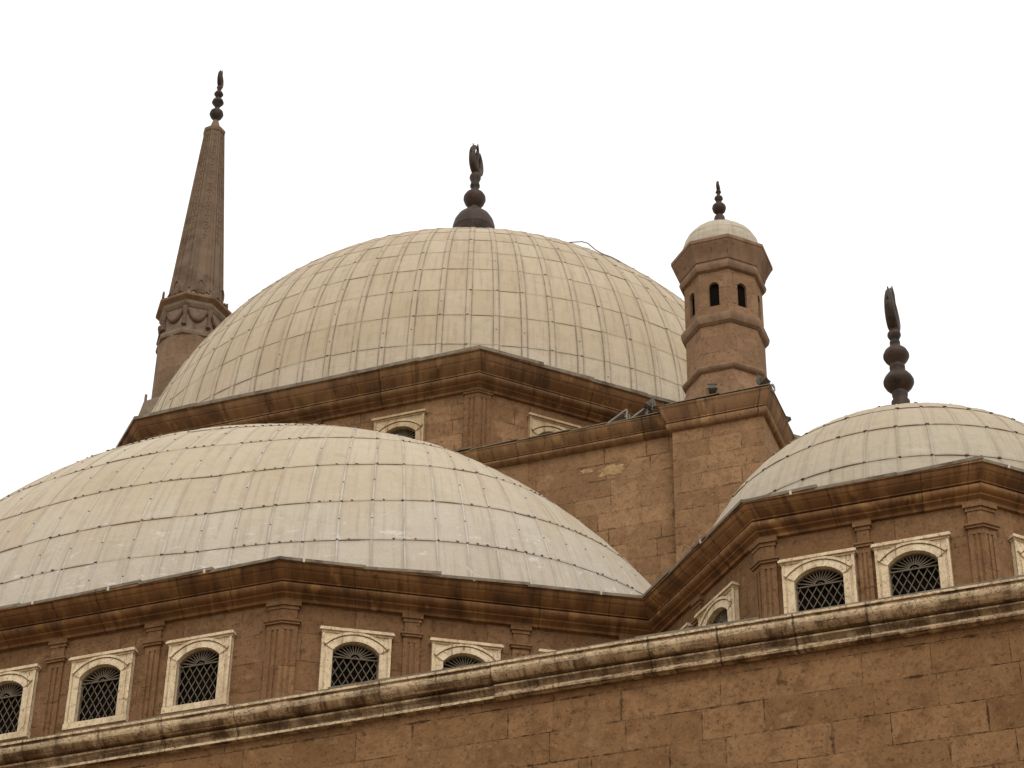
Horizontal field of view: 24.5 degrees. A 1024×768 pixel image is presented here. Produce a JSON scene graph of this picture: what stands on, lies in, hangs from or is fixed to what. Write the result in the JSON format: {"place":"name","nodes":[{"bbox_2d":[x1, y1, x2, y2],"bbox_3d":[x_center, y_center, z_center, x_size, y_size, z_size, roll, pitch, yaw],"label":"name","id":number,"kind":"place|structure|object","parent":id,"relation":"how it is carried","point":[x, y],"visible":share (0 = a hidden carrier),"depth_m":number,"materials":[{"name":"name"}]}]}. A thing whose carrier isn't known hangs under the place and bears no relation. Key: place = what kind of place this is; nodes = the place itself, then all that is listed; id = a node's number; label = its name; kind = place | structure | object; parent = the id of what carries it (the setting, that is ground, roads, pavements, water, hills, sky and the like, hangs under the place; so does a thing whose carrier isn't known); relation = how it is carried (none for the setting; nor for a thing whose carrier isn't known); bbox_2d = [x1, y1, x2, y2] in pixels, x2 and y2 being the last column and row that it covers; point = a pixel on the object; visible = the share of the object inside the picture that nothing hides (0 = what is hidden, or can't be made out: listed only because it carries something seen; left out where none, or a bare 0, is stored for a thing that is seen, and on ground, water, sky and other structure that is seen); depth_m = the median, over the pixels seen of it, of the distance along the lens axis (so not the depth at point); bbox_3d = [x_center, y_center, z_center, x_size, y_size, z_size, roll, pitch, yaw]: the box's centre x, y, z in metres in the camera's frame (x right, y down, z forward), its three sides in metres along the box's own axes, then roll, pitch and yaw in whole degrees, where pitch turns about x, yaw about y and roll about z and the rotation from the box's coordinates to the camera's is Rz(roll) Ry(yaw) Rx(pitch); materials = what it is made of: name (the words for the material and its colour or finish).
{"place":"outdoors","nodes":[
{"label":"outdoors","id":0,"kind":"place"},
{"bbox_2d":[0,0,1023,498],"label":"sky","id":1,"kind":"structure","parent":0,"point":[868,147],"materials":[{"name":"white"}]},
{"label":"ground","id":2,"kind":"structure","parent":0,"visible":0},
{"bbox_2d":[139,69,231,414],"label":"minaret","id":3,"kind":"object","parent":2,"relation":"on","point":[193,312],"visible":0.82,"depth_m":122.02,"materials":[{"name":"stone"}]},
{"bbox_2d":[0,574,1023,767],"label":"wall","id":4,"kind":"structure","parent":2,"relation":"on","point":[933,678],"depth_m":38.27,"materials":[{"name":"stone"}]},
{"bbox_2d":[0,143,1023,742],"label":"mosque","id":5,"kind":"structure","parent":2,"relation":"on","point":[400,455],"depth_m":50.53,"materials":[{"name":"brown stone"}]},
{"bbox_2d":[0,663,41,742],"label":"window","id":6,"kind":"structure","parent":5,"relation":"in","point":[18,685],"depth_m":47.47,"materials":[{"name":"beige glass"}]},
{"bbox_2d":[62,647,138,731],"bbox_3d":[-8.166,6.087,46.859,1.480,1.610,0.285,-11,-37,17],"label":"window","id":7,"kind":"structure","parent":5,"relation":"in","point":[100,684],"depth_m":46.89,"materials":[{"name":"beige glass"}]},
{"bbox_2d":[161,630,236,714],"bbox_3d":[-6.127,5.682,46.237,1.480,1.610,0.285,-11,-37,17],"label":"window","id":8,"kind":"structure","parent":5,"relation":"in","point":[198,672],"depth_m":46.28,"materials":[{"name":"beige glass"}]},
{"bbox_2d":[318,625,394,689],"bbox_3d":[-3.062,5.539,45.961,1.480,1.610,0.285,7,-36,-8],"label":"window","id":9,"kind":"structure","parent":5,"relation":"in","point":[347,655],"depth_m":46.12,"materials":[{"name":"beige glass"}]},
{"bbox_2d":[371,408,427,441],"bbox_3d":[-3.030,1.573,63.416,1.584,1.723,0.305,-11,-37,17],"label":"window","id":10,"kind":"structure","parent":5,"relation":"in","point":[411,424],"depth_m":63.63,"materials":[{"name":"beige stone"}]},
{"bbox_2d":[429,637,503,670],"bbox_3d":[-0.921,5.800,46.281,1.480,1.610,0.285,7,-36,-8],"label":"window","id":11,"kind":"structure","parent":5,"relation":"in","point":[445,653],"depth_m":46.54,"materials":[{"name":"beige stone"}]},
{"bbox_2d":[537,649,556,653],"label":"window","id":12,"kind":"structure","parent":5,"relation":"in","point":[540,650],"depth_m":46.85,"materials":[{"name":"beige stone"}]},
{"bbox_2d":[526,412,580,436],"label":"window","id":13,"kind":"structure","parent":5,"relation":"in","point":[537,424],"depth_m":63.70,"materials":[{"name":"beige stone"}]},
{"bbox_2d":[569,241,640,272],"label":"cable","id":14,"kind":"object","parent":5,"relation":"attached to","point":[598,251],"visible":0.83,"depth_m":73.89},
{"bbox_2d":[607,409,629,422],"bbox_3d":[2.696,0.895,59.990,0.575,0.378,0.265,-11,-37,17],"label":"metal stand","id":15,"kind":"object","parent":5,"relation":"on","point":[619,416],"visible":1,"depth_m":59.90,"materials":[{"name":"grey metal"}]},
{"bbox_2d":[631,408,648,417],"bbox_3d":[3.224,0.799,59.809,0.517,0.340,0.238,-11,-37,17],"label":"metal stand","id":16,"kind":"object","parent":5,"relation":"on","point":[640,412],"visible":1,"depth_m":59.72,"materials":[{"name":"grey metal"}]},
{"bbox_2d":[643,397,656,413],"bbox_3d":[3.487,0.559,59.693,0.318,0.447,0.314,6,-36,-8],"label":"floodlight","id":17,"kind":"object","parent":5,"relation":"on","point":[650,404],"visible":1,"depth_m":59.63,"materials":[{"name":"metal"}]},
{"bbox_2d":[679,622,693,629],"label":"window","id":18,"kind":"structure","parent":5,"relation":"in","point":[688,625],"depth_m":46.05,"materials":[{"name":"beige stone"}]},
{"bbox_2d":[706,383,718,397],"bbox_3d":[5.017,0.160,59.093,0.314,0.450,0.313,-1,-35,2],"label":"floodlight","id":19,"kind":"object","parent":5,"relation":"attached to","point":[712,388],"visible":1,"depth_m":59.06,"materials":[{"name":"metal"}]},
{"bbox_2d":[694,581,739,625],"bbox_3d":[3.964,4.790,44.854,0.285,1.610,1.480,16,-38,-20],"label":"window","id":20,"kind":"structure","parent":5,"relation":"in","point":[724,607],"depth_m":44.98,"materials":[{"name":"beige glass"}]},
{"bbox_2d":[756,373,770,384],"bbox_3d":[6.248,-0.046,58.766,0.318,0.443,0.314,-21,-41,28],"label":"floodlight","id":21,"kind":"object","parent":5,"relation":"attached to","point":[761,380],"visible":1,"depth_m":58.72,"materials":[{"name":"metal"}]},
{"bbox_2d":[777,547,858,613],"bbox_3d":[5.656,3.857,43.247,1.480,1.610,0.285,-11,-37,17],"label":"window","id":22,"kind":"structure","parent":5,"relation":"in","point":[825,579],"depth_m":43.41,"materials":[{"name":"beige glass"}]},
{"bbox_2d":[870,531,953,597],"bbox_3d":[7.300,3.531,42.745,1.480,1.610,0.285,-11,-37,17],"label":"window","id":23,"kind":"structure","parent":5,"relation":"in","point":[919,563],"depth_m":42.91,"materials":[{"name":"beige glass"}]},
{"bbox_2d":[1008,533,1023,575],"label":"window","id":24,"kind":"structure","parent":5,"relation":"in","point":[1017,541],"depth_m":42.79,"materials":[{"name":"beige stone"}]}
]}

